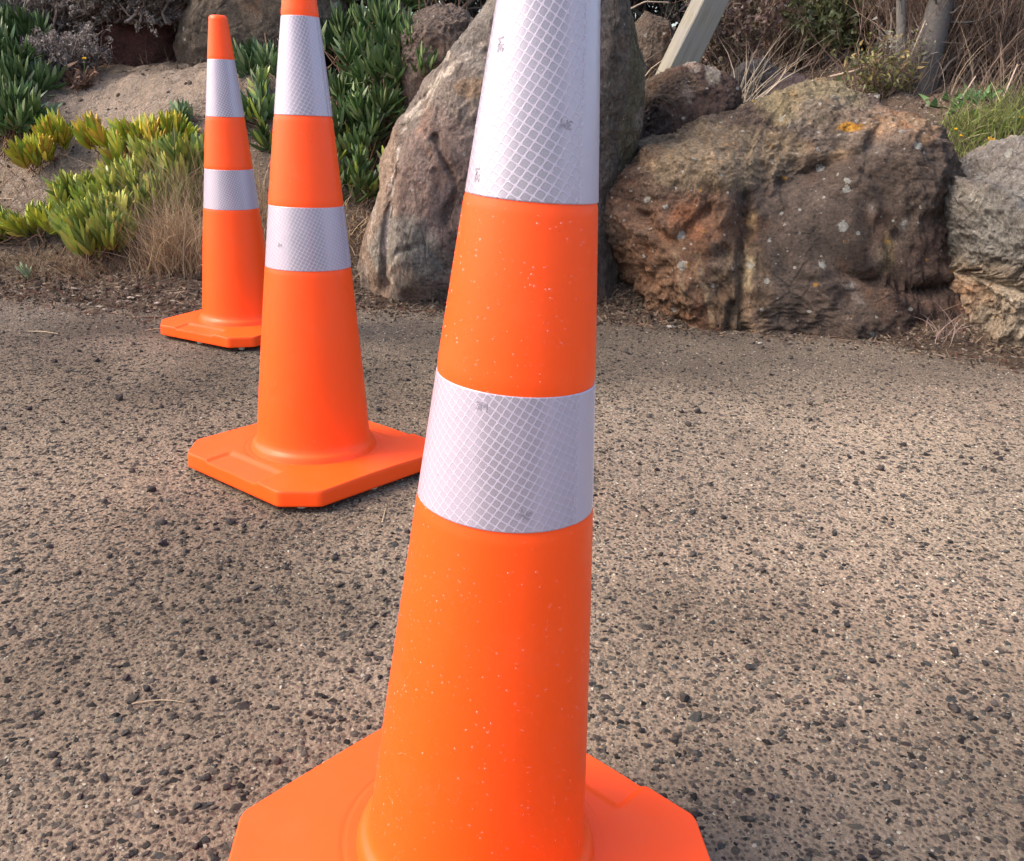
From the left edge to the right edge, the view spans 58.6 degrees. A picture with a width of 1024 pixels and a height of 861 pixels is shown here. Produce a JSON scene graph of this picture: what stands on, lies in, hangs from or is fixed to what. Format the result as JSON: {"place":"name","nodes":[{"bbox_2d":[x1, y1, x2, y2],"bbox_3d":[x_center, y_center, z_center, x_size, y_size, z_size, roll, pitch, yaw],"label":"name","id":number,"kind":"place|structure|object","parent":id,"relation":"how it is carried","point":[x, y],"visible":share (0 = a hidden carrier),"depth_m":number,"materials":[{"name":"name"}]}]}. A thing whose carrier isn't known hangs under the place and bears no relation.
{"place":"outdoors","nodes":[
{"label":"outdoors","id":0,"kind":"place"},
{"bbox_2d":[0,296,1023,860],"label":"pavement","id":1,"kind":"structure","parent":0,"point":[154,736],"depth_m":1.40,"materials":[{"name":"asphalt"}]},
{"bbox_2d":[48,751,56,757],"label":"loose stone","id":2,"kind":"object","parent":1,"relation":"on","point":[51,754],"visible":1,"depth_m":1.02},
{"bbox_2d":[53,761,60,766],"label":"loose stone","id":3,"kind":"object","parent":1,"relation":"on","point":[56,763],"visible":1,"depth_m":1.01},
{"bbox_2d":[100,773,107,782],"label":"loose stone","id":4,"kind":"object","parent":1,"relation":"on","point":[104,777],"visible":1,"depth_m":0.99,"materials":[{"name":"stone"}]},
{"bbox_2d":[116,395,122,400],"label":"loose stone","id":5,"kind":"object","parent":1,"relation":"on","point":[119,397],"visible":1,"depth_m":2.22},
{"bbox_2d":[121,729,129,735],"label":"loose stone","id":6,"kind":"object","parent":1,"relation":"on","point":[125,732],"visible":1,"depth_m":1.06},
{"bbox_2d":[122,674,130,680],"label":"loose stone","id":7,"kind":"object","parent":1,"relation":"on","point":[126,677],"visible":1,"depth_m":1.16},
{"bbox_2d":[132,787,140,795],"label":"loose stone","id":8,"kind":"object","parent":1,"relation":"on","point":[136,791],"visible":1,"depth_m":0.97,"materials":[{"name":"stone"}]},
{"bbox_2d":[142,685,149,691],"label":"loose stone","id":9,"kind":"object","parent":1,"relation":"on","point":[146,688],"visible":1,"depth_m":1.14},
{"bbox_2d":[146,485,155,492],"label":"loose stone","id":10,"kind":"object","parent":1,"relation":"on","point":[150,489],"visible":1,"depth_m":1.72,"materials":[{"name":"stone"}]},
{"bbox_2d":[132,699,183,703],"bbox_3d":[-0.433,0.332,1.119,0.063,0.002,0.007,0,20,-6],"label":"straw","id":11,"kind":"object","parent":1,"relation":"on","point":[156,700],"visible":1,"depth_m":1.12,"materials":[{"name":"beige plant"}]},
{"bbox_2d":[158,518,166,524],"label":"loose stone","id":12,"kind":"object","parent":1,"relation":"on","point":[161,521],"visible":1,"depth_m":1.58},
{"bbox_2d":[158,540,168,545],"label":"loose stone","id":13,"kind":"object","parent":1,"relation":"on","point":[163,542],"visible":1,"depth_m":1.50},
{"bbox_2d":[193,802,201,809],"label":"loose stone","id":14,"kind":"object","parent":1,"relation":"on","point":[197,805],"visible":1,"depth_m":0.96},
{"bbox_2d":[199,773,211,780],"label":"loose stone","id":15,"kind":"object","parent":1,"relation":"on","point":[206,776],"visible":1,"depth_m":1.00,"materials":[{"name":"stone"}]},
{"bbox_2d":[208,675,215,683],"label":"loose stone","id":16,"kind":"object","parent":1,"relation":"on","point":[211,679],"visible":1,"depth_m":1.16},
{"bbox_2d":[160,15,265,349],"bbox_3d":[-0.839,-0.737,2.721,0.380,0.915,0.380,12,22,26],"label":"traffic cone","id":17,"kind":"object","parent":1,"relation":"on","point":[228,314],"visible":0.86,"depth_m":2.69,"materials":[{"name":"orange plastic"}]},
{"bbox_2d":[223,783,230,790],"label":"loose stone","id":18,"kind":"object","parent":1,"relation":"on","point":[226,786],"visible":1,"depth_m":0.99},
{"bbox_2d":[226,518,236,524],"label":"loose stone","id":19,"kind":"object","parent":1,"relation":"on","point":[230,521],"visible":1,"depth_m":1.59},
{"bbox_2d":[272,756,280,764],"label":"loose stone","id":20,"kind":"object","parent":1,"relation":"on","point":[276,760],"visible":1,"depth_m":1.03,"materials":[{"name":"stone"}]},
{"bbox_2d":[188,0,425,508],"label":"traffic cone","id":21,"kind":"object","parent":1,"relation":"on","point":[313,436],"visible":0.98,"depth_m":1.71,"materials":[{"name":"orange plastic"}]},
{"bbox_2d":[228,0,710,860],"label":"traffic cone","id":22,"kind":"object","parent":1,"relation":"on","point":[474,748],"visible":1,"depth_m":0.72,"materials":[{"name":"orange pvc"},{"name":"white reflective plastic sheeting"}]},
{"bbox_2d":[357,0,645,301],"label":"boulder","id":23,"kind":"object","parent":1,"relation":"on","point":[407,248],"visible":0.21,"depth_m":3.16,"materials":[{"name":"stone"}]},
{"bbox_2d":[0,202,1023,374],"bbox_3d":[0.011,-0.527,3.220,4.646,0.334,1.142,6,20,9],"label":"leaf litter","id":24,"kind":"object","parent":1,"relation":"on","point":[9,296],"visible":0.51,"depth_m":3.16,"materials":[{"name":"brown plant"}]},
{"bbox_2d":[671,737,677,743],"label":"loose stone","id":25,"kind":"object","parent":1,"relation":"on","point":[674,740],"visible":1,"depth_m":1.12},
{"bbox_2d":[679,692,689,701],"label":"loose stone","id":26,"kind":"object","parent":1,"relation":"on","point":[684,697],"visible":1,"depth_m":1.20,"materials":[{"name":"stone"}]},
{"bbox_2d":[689,807,698,816],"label":"loose stone","id":27,"kind":"object","parent":1,"relation":"on","point":[694,811],"visible":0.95,"depth_m":1.01,"materials":[{"name":"stone"}]},
{"bbox_2d":[745,663,755,669],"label":"loose stone","id":28,"kind":"object","parent":1,"relation":"on","point":[748,666],"visible":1,"depth_m":1.27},
{"bbox_2d":[747,815,754,822],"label":"loose stone","id":29,"kind":"object","parent":1,"relation":"on","point":[751,819],"visible":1,"depth_m":1.01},
{"bbox_2d":[768,793,773,799],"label":"loose stone","id":30,"kind":"object","parent":1,"relation":"on","point":[770,796],"visible":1,"depth_m":1.04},
{"bbox_2d":[856,854,867,860],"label":"loose stone","id":31,"kind":"object","parent":1,"relation":"on","point":[860,857],"visible":1,"depth_m":0.96,"materials":[{"name":"stone"}]},
{"bbox_2d":[909,762,916,768],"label":"loose stone","id":32,"kind":"object","parent":1,"relation":"on","point":[912,765],"visible":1,"depth_m":1.10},
{"bbox_2d":[950,646,957,655],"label":"loose stone","id":33,"kind":"object","parent":1,"relation":"on","point":[954,650],"visible":1,"depth_m":1.31,"materials":[{"name":"stone"}]},
{"bbox_2d":[949,703,960,712],"bbox_3d":[0.582,0.364,1.197,0.012,0.010,0.014,-3,30,-29],"label":"loose stone","id":34,"kind":"object","parent":1,"relation":"on","point":[955,707],"visible":1,"depth_m":1.19,"materials":[{"name":"stone"}]},
{"bbox_2d":[991,699,998,705],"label":"loose stone","id":35,"kind":"object","parent":1,"relation":"on","point":[994,702],"visible":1,"depth_m":1.21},
{"bbox_2d":[0,9,1023,369],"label":"bank","id":36,"kind":"structure","parent":0,"point":[146,93],"depth_m":3.70,"materials":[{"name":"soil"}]},
{"bbox_2d":[0,16,14,43],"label":"ice plant","id":37,"kind":"object","parent":36,"relation":"on","point":[5,29],"visible":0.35,"depth_m":3.99,"materials":[{"name":"green plant"}]},
{"bbox_2d":[14,261,31,283],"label":"ice plant","id":38,"kind":"object","parent":36,"relation":"on","point":[23,270],"visible":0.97,"depth_m":3.33,"materials":[{"name":"green plant"}]},
{"bbox_2d":[0,0,51,44],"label":"ice plant","id":39,"kind":"object","parent":36,"relation":"on","point":[23,23],"visible":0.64,"depth_m":4.08,"materials":[{"name":"green plant"}]},
{"bbox_2d":[0,199,60,252],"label":"ice plant","id":40,"kind":"object","parent":36,"relation":"on","point":[35,219],"visible":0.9,"depth_m":3.48,"materials":[{"name":"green plant"}]},
{"bbox_2d":[0,24,66,160],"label":"ice plant","id":41,"kind":"object","parent":36,"relation":"on","point":[19,110],"visible":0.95,"depth_m":3.85,"materials":[{"name":"green plant"}]},
{"bbox_2d":[1,107,74,177],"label":"ice plant","id":42,"kind":"object","parent":36,"relation":"on","point":[50,130],"visible":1,"depth_m":3.66,"materials":[{"name":"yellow plant"}]},
{"bbox_2d":[0,0,126,52],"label":"dry shrub","id":43,"kind":"object","parent":36,"relation":"on","point":[61,15],"visible":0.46,"depth_m":4.25,"materials":[{"name":"grey plant"}]},
{"bbox_2d":[18,21,114,80],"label":"dry shrub","id":44,"kind":"object","parent":36,"relation":"on","point":[63,53],"visible":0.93,"depth_m":4.04,"materials":[{"name":"grey plant"}]},
{"bbox_2d":[0,106,151,207],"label":"dry grass tuft","id":45,"kind":"object","parent":36,"relation":"on","point":[41,180],"visible":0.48,"depth_m":3.66,"materials":[{"name":"plant"}]},
{"bbox_2d":[60,60,107,91],"bbox_3d":[-1.898,-1.552,4.031,0.239,0.178,0.183,2,20,0],"label":"dead rosette","id":46,"kind":"object","parent":36,"relation":"on","point":[76,80],"visible":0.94,"depth_m":4.01,"materials":[{"name":"brown plant"}]},
{"bbox_2d":[45,186,138,273],"bbox_3d":[-1.554,-0.740,3.388,0.372,0.328,0.249,2,20,0],"label":"ice plant","id":47,"kind":"object","parent":36,"relation":"on","point":[74,225],"visible":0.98,"depth_m":3.34,"materials":[{"name":"green plant"}]},
{"bbox_2d":[41,167,153,256],"bbox_3d":[-1.607,-0.837,3.498,0.458,0.340,0.261,13,23,27],"label":"ice plant","id":48,"kind":"object","parent":36,"relation":"on","point":[65,187],"visible":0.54,"depth_m":3.47,"materials":[{"name":"green plant"}]},
{"bbox_2d":[0,233,202,285],"bbox_3d":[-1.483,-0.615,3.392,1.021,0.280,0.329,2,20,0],"label":"dead grass","id":49,"kind":"structure","parent":36,"relation":"on","point":[89,267],"depth_m":3.37,"materials":[{"name":"plant"}]},
{"bbox_2d":[68,0,189,40],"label":"dry shrub","id":50,"kind":"object","parent":36,"relation":"on","point":[145,12],"visible":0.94,"depth_m":4.22,"materials":[{"name":"grey plant"}]},
{"bbox_2d":[60,108,204,247],"bbox_3d":[-1.343,-0.967,3.474,0.732,0.540,0.622,-2,20,-11],"label":"dry grass tuft","id":51,"kind":"object","parent":36,"relation":"on","point":[191,197],"visible":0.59,"depth_m":3.48,"materials":[{"name":"plant"}]},
{"bbox_2d":[85,2,182,68],"bbox_3d":[-1.863,-1.910,4.654,0.588,0.516,0.630,2,20,0],"label":"boulder","id":52,"kind":"object","parent":36,"relation":"on","point":[131,42],"visible":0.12,"depth_m":4.36,"materials":[{"name":"stone"}]},
{"bbox_2d":[70,109,200,165],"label":"ice plant","id":53,"kind":"object","parent":36,"relation":"on","point":[90,132],"visible":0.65,"depth_m":3.61,"materials":[{"name":"yellow plant"}]},
{"bbox_2d":[87,128,204,231],"bbox_3d":[-1.421,-0.955,3.553,0.476,0.427,0.332,2,20,0],"label":"ice plant","id":54,"kind":"object","parent":36,"relation":"on","point":[169,150],"visible":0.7,"depth_m":3.52,"materials":[{"name":"green plant"}]},
{"bbox_2d":[80,179,267,281],"bbox_3d":[-1.220,-0.749,3.294,0.762,0.432,0.708,2,20,0],"label":"dry grass tuft","id":55,"kind":"object","parent":36,"relation":"on","point":[181,246],"visible":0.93,"depth_m":3.34,"materials":[{"name":"plant"}]},
{"bbox_2d":[169,97,201,125],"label":"ice plant","id":56,"kind":"object","parent":36,"relation":"on","point":[177,106],"visible":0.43,"depth_m":3.75,"materials":[{"name":"green plant"}]},
{"bbox_2d":[182,159,270,238],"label":"dry grass tuft","id":57,"kind":"object","parent":36,"relation":"on","point":[263,205],"visible":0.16,"depth_m":3.51,"materials":[{"name":"plant"}]},
{"bbox_2d":[232,33,278,77],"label":"ice plant","id":58,"kind":"object","parent":36,"relation":"on","point":[254,52],"visible":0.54,"depth_m":3.94,"materials":[{"name":"green plant"}]},
{"bbox_2d":[240,64,274,152],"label":"ice plant","id":59,"kind":"object","parent":36,"relation":"on","point":[258,101],"visible":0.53,"depth_m":3.75,"materials":[{"name":"green plant"}]},
{"bbox_2d":[173,0,360,68],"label":"boulder","id":60,"kind":"object","parent":36,"relation":"on","point":[257,19],"visible":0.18,"depth_m":4.09,"materials":[{"name":"stone"}]},
{"bbox_2d":[343,178,374,276],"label":"dry grass tuft","id":61,"kind":"object","parent":36,"relation":"on","point":[355,221],"visible":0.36,"depth_m":3.57,"materials":[{"name":"plant"}]},
{"bbox_2d":[335,122,384,202],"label":"ice plant","id":62,"kind":"object","parent":36,"relation":"on","point":[353,144],"visible":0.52,"depth_m":3.67,"materials":[{"name":"green plant"}]},
{"bbox_2d":[327,66,405,171],"bbox_3d":[-0.689,-1.313,3.889,0.389,0.470,0.527,-10,23,-29],"label":"ice plant","id":63,"kind":"object","parent":36,"relation":"on","point":[368,108],"visible":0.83,"depth_m":3.77,"materials":[{"name":"green plant"}]},
{"bbox_2d":[320,0,420,88],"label":"ice plant","id":64,"kind":"object","parent":36,"relation":"on","point":[352,28],"visible":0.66,"depth_m":4.00,"materials":[{"name":"green plant"}]},
{"bbox_2d":[342,0,424,64],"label":"ice plant","id":65,"kind":"object","parent":36,"relation":"on","point":[413,5],"visible":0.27,"depth_m":4.22,"materials":[{"name":"green plant"}]},
{"bbox_2d":[343,7,443,160],"bbox_3d":[-0.474,-1.442,3.839,0.442,0.626,0.372,2,20,0],"label":"ice plant","id":66,"kind":"object","parent":36,"relation":"on","point":[384,59],"visible":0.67,"depth_m":3.75,"materials":[{"name":"green plant"}]},
{"bbox_2d":[399,2,473,113],"bbox_3d":[-0.291,-1.573,4.005,0.427,0.546,0.644,2,20,0],"label":"boulder","id":67,"kind":"object","parent":36,"relation":"on","point":[441,27],"visible":0.44,"depth_m":3.71,"materials":[{"name":"stone"}]},
{"bbox_2d":[393,0,486,25],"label":"leafy shrub","id":68,"kind":"object","parent":36,"relation":"on","point":[474,7],"visible":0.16,"depth_m":5.60,"materials":[{"name":"green plant"}]},
{"bbox_2d":[419,0,469,9],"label":"ice plant","id":69,"kind":"object","parent":36,"relation":"on","point":[459,2],"visible":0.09,"depth_m":4.21,"materials":[{"name":"green plant"}]},
{"bbox_2d":[0,59,1023,368],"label":"soil crumbs","id":70,"kind":"object","parent":36,"relation":"on","point":[198,293],"visible":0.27,"depth_m":3.27,"materials":[{"name":"soil"}]},
{"bbox_2d":[634,11,674,79],"bbox_3d":[0.684,-1.763,4.405,0.364,0.475,0.622,2,20,0],"label":"boulder","id":71,"kind":"object","parent":36,"relation":"on","point":[655,34],"visible":0.2,"depth_m":4.12,"materials":[{"name":"stone"}]},
{"bbox_2d":[631,1,668,8],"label":"dead cane","id":72,"kind":"object","parent":71,"relation":"on","point":[648,1],"visible":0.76,"depth_m":4.08,"materials":[{"name":"beige plant"}]},
{"bbox_2d":[639,62,742,139],"bbox_3d":[0.724,-1.247,3.827,0.478,0.570,0.596,2,20,0],"label":"boulder","id":73,"kind":"object","parent":36,"relation":"on","point":[678,97],"visible":0.43,"depth_m":3.59,"materials":[{"name":"stone"}]},
{"bbox_2d":[655,0,729,74],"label":"wooden post","id":74,"kind":"object","parent":36,"relation":"on","point":[694,32],"visible":0.3,"depth_m":4.00,"materials":[{"name":"wood"}]},
{"bbox_2d":[645,50,746,84],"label":"dry grass tuft","id":75,"kind":"object","parent":36,"relation":"on","point":[660,71],"visible":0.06,"depth_m":3.98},
{"bbox_2d":[630,0,785,63],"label":"leafy shrub","id":76,"kind":"object","parent":36,"relation":"on","point":[672,12],"visible":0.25,"depth_m":5.52,"materials":[{"name":"green plant"}]},
{"bbox_2d":[669,0,789,74],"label":"bush","id":77,"kind":"object","parent":36,"relation":"on","point":[748,29],"visible":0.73,"depth_m":4.52,"materials":[{"name":"brown plant"}]},
{"bbox_2d":[730,58,779,95],"bbox_3d":[1.158,-1.631,4.395,0.264,0.303,0.376,2,20,0],"label":"boulder","id":78,"kind":"object","parent":36,"relation":"on","point":[772,70],"visible":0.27,"depth_m":4.23,"materials":[{"name":"stone"}]},
{"bbox_2d":[713,23,826,102],"bbox_3d":[1.111,-1.593,4.008,0.501,0.460,0.619,-3,21,-13],"label":"dry grass tuft","id":79,"kind":"object","parent":36,"relation":"on","point":[748,87],"visible":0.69,"depth_m":4.02,"materials":[{"name":"plant"}]},
{"bbox_2d":[707,23,846,76],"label":"dry grass tuft","id":80,"kind":"object","parent":36,"relation":"on","point":[772,59],"visible":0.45,"depth_m":4.38,"materials":[{"name":"plant"}]},
{"bbox_2d":[602,77,966,339],"bbox_3d":[1.036,-0.780,3.570,1.507,1.135,1.235,2,20,0],"label":"boulder","id":81,"kind":"object","parent":36,"relation":"on","point":[807,206],"visible":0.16,"depth_m":3.11,"materials":[{"name":"brown stone"}]},
{"bbox_2d":[724,0,846,70],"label":"dead bush","id":82,"kind":"object","parent":36,"relation":"on","point":[789,38],"visible":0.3,"depth_m":4.80,"materials":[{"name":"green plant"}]},
{"bbox_2d":[762,72,810,95],"bbox_3d":[1.302,-1.499,4.170,0.341,0.254,0.432,2,20,0],"label":"boulder","id":83,"kind":"object","parent":36,"relation":"on","point":[794,78],"visible":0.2,"depth_m":4.03,"materials":[{"name":"stone"}]},
{"bbox_2d":[813,75,853,86],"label":"leafy weed","id":84,"kind":"object","parent":36,"relation":"on","point":[839,78],"visible":0.08,"depth_m":4.18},
{"bbox_2d":[798,36,892,89],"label":"dry grass tuft","id":85,"kind":"object","parent":36,"relation":"on","point":[845,83],"visible":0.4,"depth_m":3.99,"materials":[{"name":"plant"}]},
{"bbox_2d":[830,66,863,77],"bbox_3d":[1.498,-1.588,4.009,0.200,0.074,0.054,14,23,29],"label":"dead cane","id":86,"kind":"object","parent":36,"relation":"on","point":[834,75],"visible":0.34,"depth_m":4.05,"materials":[{"name":"beige plant"}]},
{"bbox_2d":[777,0,927,67],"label":"bush","id":87,"kind":"object","parent":36,"relation":"on","point":[834,27],"visible":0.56,"depth_m":4.42,"materials":[{"name":"green plant"}]},
{"bbox_2d":[795,0,954,53],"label":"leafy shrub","id":88,"kind":"object","parent":36,"relation":"on","point":[818,49],"depth_m":5.56,"materials":[{"name":"green plant"}]},
{"bbox_2d":[825,26,927,101],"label":"bush","id":89,"kind":"object","parent":36,"relation":"on","point":[893,82],"visible":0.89,"depth_m":3.81,"materials":[{"name":"green plant"}]},
{"bbox_2d":[876,0,905,62],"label":"bare tree","id":90,"kind":"object","parent":36,"relation":"on","point":[900,20],"visible":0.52,"depth_m":3.90,"materials":[{"name":"grey plant"}]},
{"bbox_2d":[833,0,956,61],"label":"dead bush","id":91,"kind":"object","parent":36,"relation":"on","point":[877,11],"visible":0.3,"depth_m":4.25,"materials":[{"name":"brown plant"}]},
{"bbox_2d":[872,7,941,91],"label":"bush","id":92,"kind":"object","parent":36,"relation":"on","point":[904,46],"visible":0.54,"depth_m":3.83,"materials":[{"name":"green plant"}]},
{"bbox_2d":[904,20,925,70],"bbox_3d":[1.664,-1.561,3.878,0.126,0.341,0.010,2,20,0],"label":"dead cane","id":93,"kind":"object","parent":36,"relation":"on","point":[918,36],"visible":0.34,"depth_m":3.84,"materials":[{"name":"beige plant"}]},
{"bbox_2d":[847,0,1020,82],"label":"dead bush","id":94,"kind":"object","parent":36,"relation":"on","point":[952,38],"visible":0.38,"depth_m":3.92,"materials":[{"name":"brown plant"}]},
{"bbox_2d":[912,305,983,346],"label":"dry grass tuft","id":95,"kind":"object","parent":36,"relation":"on","point":[948,333],"visible":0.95,"depth_m":3.02,"materials":[{"name":"plant"}]},
{"bbox_2d":[874,21,1023,93],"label":"dry grass tuft","id":96,"kind":"object","parent":36,"relation":"on","point":[955,66],"visible":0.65,"depth_m":3.83,"materials":[{"name":"plant"}]},
{"bbox_2d":[905,0,1002,95],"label":"bare tree","id":97,"kind":"object","parent":36,"relation":"on","point":[939,32],"visible":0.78,"depth_m":3.83,"materials":[{"name":"grey plant"}]},
{"bbox_2d":[918,83,1014,115],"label":"leafy weed","id":98,"kind":"object","parent":36,"relation":"on","point":[934,102],"visible":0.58,"depth_m":3.67,"materials":[{"name":"plant"}]},
{"bbox_2d":[957,76,975,102],"bbox_3d":[1.800,-1.274,3.683,0.126,0.298,0.016,-6,22,-22],"label":"dead cane","id":99,"kind":"object","parent":36,"relation":"on","point":[968,88],"visible":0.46,"depth_m":3.66,"materials":[{"name":"beige plant"}]},
{"bbox_2d":[912,0,1023,90],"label":"dead bush","id":100,"kind":"object","parent":36,"relation":"on","point":[1007,38],"visible":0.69,"depth_m":3.92,"materials":[{"name":"brown plant"}]},
{"bbox_2d":[913,13,1023,97],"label":"dry grass tuft","id":101,"kind":"object","parent":36,"relation":"on","point":[1000,75],"visible":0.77,"depth_m":3.75,"materials":[{"name":"plant"}]},
{"bbox_2d":[924,84,1023,157],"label":"green grass tuft","id":102,"kind":"object","parent":36,"relation":"on","point":[990,128],"visible":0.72,"depth_m":3.48,"materials":[{"name":"plant"}]},
{"bbox_2d":[944,135,1023,346],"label":"boulder","id":103,"kind":"object","parent":36,"relation":"on","point":[984,209],"visible":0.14,"depth_m":2.97,"materials":[{"name":"grey stone"}]},
{"bbox_2d":[945,70,1023,125],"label":"green grass tuft","id":104,"kind":"object","parent":36,"relation":"on","point":[1019,98],"visible":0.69,"depth_m":3.54,"materials":[{"name":"plant"}]},
{"bbox_2d":[1003,64,1017,97],"bbox_3d":[1.978,-1.323,3.661,0.096,0.279,0.020,-10,23,-30],"label":"dead cane","id":105,"kind":"object","parent":36,"relation":"on","point":[1010,79],"visible":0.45,"depth_m":3.64,"materials":[{"name":"beige plant"}]},
{"bbox_2d":[364,1,796,29],"label":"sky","id":106,"kind":"structure","parent":0,"point":[439,1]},
{"bbox_2d":[962,1,1023,59],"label":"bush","id":107,"kind":"object","parent":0,"point":[1014,24],"visible":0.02,"depth_m":4.25,"materials":[{"name":"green plant"}]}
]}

